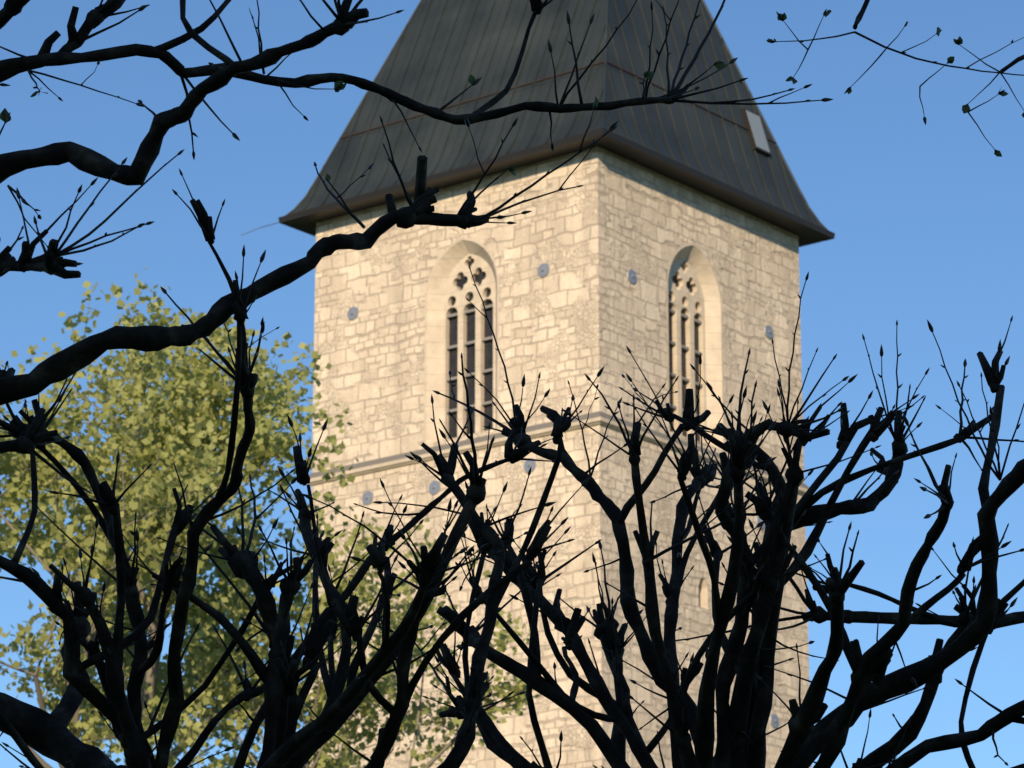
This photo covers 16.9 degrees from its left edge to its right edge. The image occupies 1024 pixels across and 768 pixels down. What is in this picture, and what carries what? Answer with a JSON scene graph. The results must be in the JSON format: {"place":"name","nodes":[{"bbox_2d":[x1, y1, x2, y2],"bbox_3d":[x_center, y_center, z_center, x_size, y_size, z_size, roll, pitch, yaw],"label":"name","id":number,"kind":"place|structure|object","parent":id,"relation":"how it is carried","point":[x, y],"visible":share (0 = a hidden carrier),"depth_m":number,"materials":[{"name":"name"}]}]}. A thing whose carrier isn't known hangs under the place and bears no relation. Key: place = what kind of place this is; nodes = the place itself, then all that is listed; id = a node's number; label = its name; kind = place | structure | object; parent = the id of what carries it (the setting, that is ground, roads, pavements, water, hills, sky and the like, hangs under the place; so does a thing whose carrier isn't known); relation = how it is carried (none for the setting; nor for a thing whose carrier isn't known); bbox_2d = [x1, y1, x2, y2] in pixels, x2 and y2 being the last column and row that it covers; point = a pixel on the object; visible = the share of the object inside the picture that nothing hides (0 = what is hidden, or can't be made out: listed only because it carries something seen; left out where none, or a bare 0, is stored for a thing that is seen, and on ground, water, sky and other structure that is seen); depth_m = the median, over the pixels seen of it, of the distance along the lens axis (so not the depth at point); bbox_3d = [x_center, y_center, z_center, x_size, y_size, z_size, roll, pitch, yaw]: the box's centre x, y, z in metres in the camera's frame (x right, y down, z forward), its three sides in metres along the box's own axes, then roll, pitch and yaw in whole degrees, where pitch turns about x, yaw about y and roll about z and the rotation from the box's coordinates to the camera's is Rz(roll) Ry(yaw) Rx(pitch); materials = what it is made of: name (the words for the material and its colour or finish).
{"place":"outdoors","nodes":[
{"label":"outdoors","id":0,"kind":"place"},
{"bbox_2d":[0,268,545,767],"bbox_3d":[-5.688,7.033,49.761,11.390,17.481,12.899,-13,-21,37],"label":"maple tree","id":1,"kind":"object","parent":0,"point":[150,490],"depth_m":49.49,"materials":[{"name":"green plant"}]},
{"bbox_2d":[0,0,1023,767],"label":"sky","id":2,"kind":"structure","parent":0,"point":[926,221],"materials":[{"name":"blue"}]},
{"label":"ground","id":3,"kind":"structure","parent":0,"visible":0},
{"bbox_2d":[0,0,1023,767],"bbox_3d":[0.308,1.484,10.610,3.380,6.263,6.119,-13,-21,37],"label":"tree branches","id":4,"kind":"object","parent":3,"relation":"on","point":[286,744],"visible":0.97,"depth_m":10.56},
{"bbox_2d":[0,0,1023,767],"bbox_3d":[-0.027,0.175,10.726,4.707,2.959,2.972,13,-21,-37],"label":"twigs","id":5,"kind":"object","parent":4,"relation":"attached to","point":[440,570],"visible":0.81,"depth_m":10.50,"materials":[{"name":"brown plant"}]},
{"bbox_2d":[0,8,1023,439],"bbox_3d":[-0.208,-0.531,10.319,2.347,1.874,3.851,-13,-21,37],"label":"pollard tree leaves","id":6,"kind":"object","parent":5,"relation":"attached to","point":[646,74],"visible":0.94,"depth_m":10.46,"materials":[{"name":"plant"}]},
{"bbox_2d":[0,0,1023,767],"bbox_3d":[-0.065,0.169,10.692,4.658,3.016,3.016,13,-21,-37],"label":"buds","id":7,"kind":"object","parent":4,"relation":"attached to","point":[586,480],"visible":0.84,"depth_m":10.57,"materials":[{"name":"brown plant"}]},
{"bbox_2d":[309,146,811,767],"bbox_3d":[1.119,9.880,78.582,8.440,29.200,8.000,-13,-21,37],"label":"tower walls","id":8,"kind":"structure","parent":3,"relation":"on","point":[581,310],"depth_m":77.71,"materials":[{"name":"beige stone"}]},
{"bbox_2d":[291,0,822,227],"bbox_3d":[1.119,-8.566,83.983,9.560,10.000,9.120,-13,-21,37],"label":"tower roof","id":9,"kind":"structure","parent":8,"relation":"on","point":[594,87],"depth_m":80.98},
{"bbox_2d":[278,128,834,246],"bbox_3d":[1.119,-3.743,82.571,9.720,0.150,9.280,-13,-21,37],"label":"roof eaves","id":10,"kind":"object","parent":9,"relation":"attached to","point":[806,232],"visible":0.65,"depth_m":79.42,"materials":[{"name":"grey metal"}]},
{"bbox_2d":[242,222,278,234],"bbox_3d":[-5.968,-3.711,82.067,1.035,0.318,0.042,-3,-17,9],"label":"lightning rod","id":11,"kind":"object","parent":10,"relation":"attached to","point":[261,227],"visible":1,"depth_m":82.08,"materials":[{"name":"grey metal"}]},
{"bbox_2d":[286,0,827,229],"bbox_3d":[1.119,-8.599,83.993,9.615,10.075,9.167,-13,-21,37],"label":"roof seams","id":12,"kind":"object","parent":9,"relation":"attached to","point":[605,28],"visible":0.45,"depth_m":81.22,"materials":[{"name":"grey metal"}]},
{"bbox_2d":[339,61,776,142],"bbox_3d":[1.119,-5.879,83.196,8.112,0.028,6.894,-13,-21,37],"label":"roof seam","id":13,"kind":"object","parent":9,"relation":"on","point":[544,79],"visible":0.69,"depth_m":80.51,"materials":[{"name":"grey metal"}]},
{"bbox_2d":[742,108,771,156],"bbox_3d":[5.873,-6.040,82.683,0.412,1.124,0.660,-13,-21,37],"label":"skylight frame","id":14,"kind":"object","parent":9,"relation":"on","point":[752,139],"visible":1,"depth_m":82.48,"materials":[{"name":"grey metal"}]},
{"bbox_2d":[746,110,769,152],"bbox_3d":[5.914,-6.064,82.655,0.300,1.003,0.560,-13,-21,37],"label":"skylight pane","id":15,"kind":"structure","parent":14,"relation":"in","point":[758,132],"depth_m":82.64,"materials":[{"name":"grey glass"}]},
{"bbox_2d":[308,411,808,494],"bbox_3d":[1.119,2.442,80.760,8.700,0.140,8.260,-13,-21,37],"label":"string course","id":16,"kind":"object","parent":8,"relation":"attached to","point":[613,425],"visible":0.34,"depth_m":77.43,"materials":[{"name":"grey stone"}]},
{"bbox_2d":[347,263,778,727],"bbox_3d":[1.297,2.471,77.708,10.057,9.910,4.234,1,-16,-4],"label":"wall anchor plates","id":17,"kind":"object","parent":8,"relation":"attached to","point":[435,485],"visible":0.72,"depth_m":77.90,"materials":[{"name":"silver metal"}]},
{"bbox_2d":[442,254,706,443],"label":"tracery window","id":18,"kind":"structure","parent":8,"relation":"in","point":[462,304],"depth_m":78.83,"materials":[{"name":"beige stone"}]},
{"bbox_2d":[446,304,702,415],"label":"window bars","id":19,"kind":"object","parent":18,"relation":"attached to","point":[491,337],"depth_m":78.60,"materials":[{"name":"grey metal"}]},
{"bbox_2d":[449,259,699,441],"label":"window glazing","id":20,"kind":"structure","parent":8,"relation":"attached to","point":[453,352],"depth_m":78.66,"materials":[{"name":"black glass"}]},
{"bbox_2d":[424,237,724,443],"bbox_3d":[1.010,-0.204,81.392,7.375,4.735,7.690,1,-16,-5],"label":"window surrounds","id":21,"kind":"object","parent":8,"relation":"attached to","point":[494,262],"visible":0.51,"depth_m":78.69,"materials":[{"name":"stone"}]}
]}

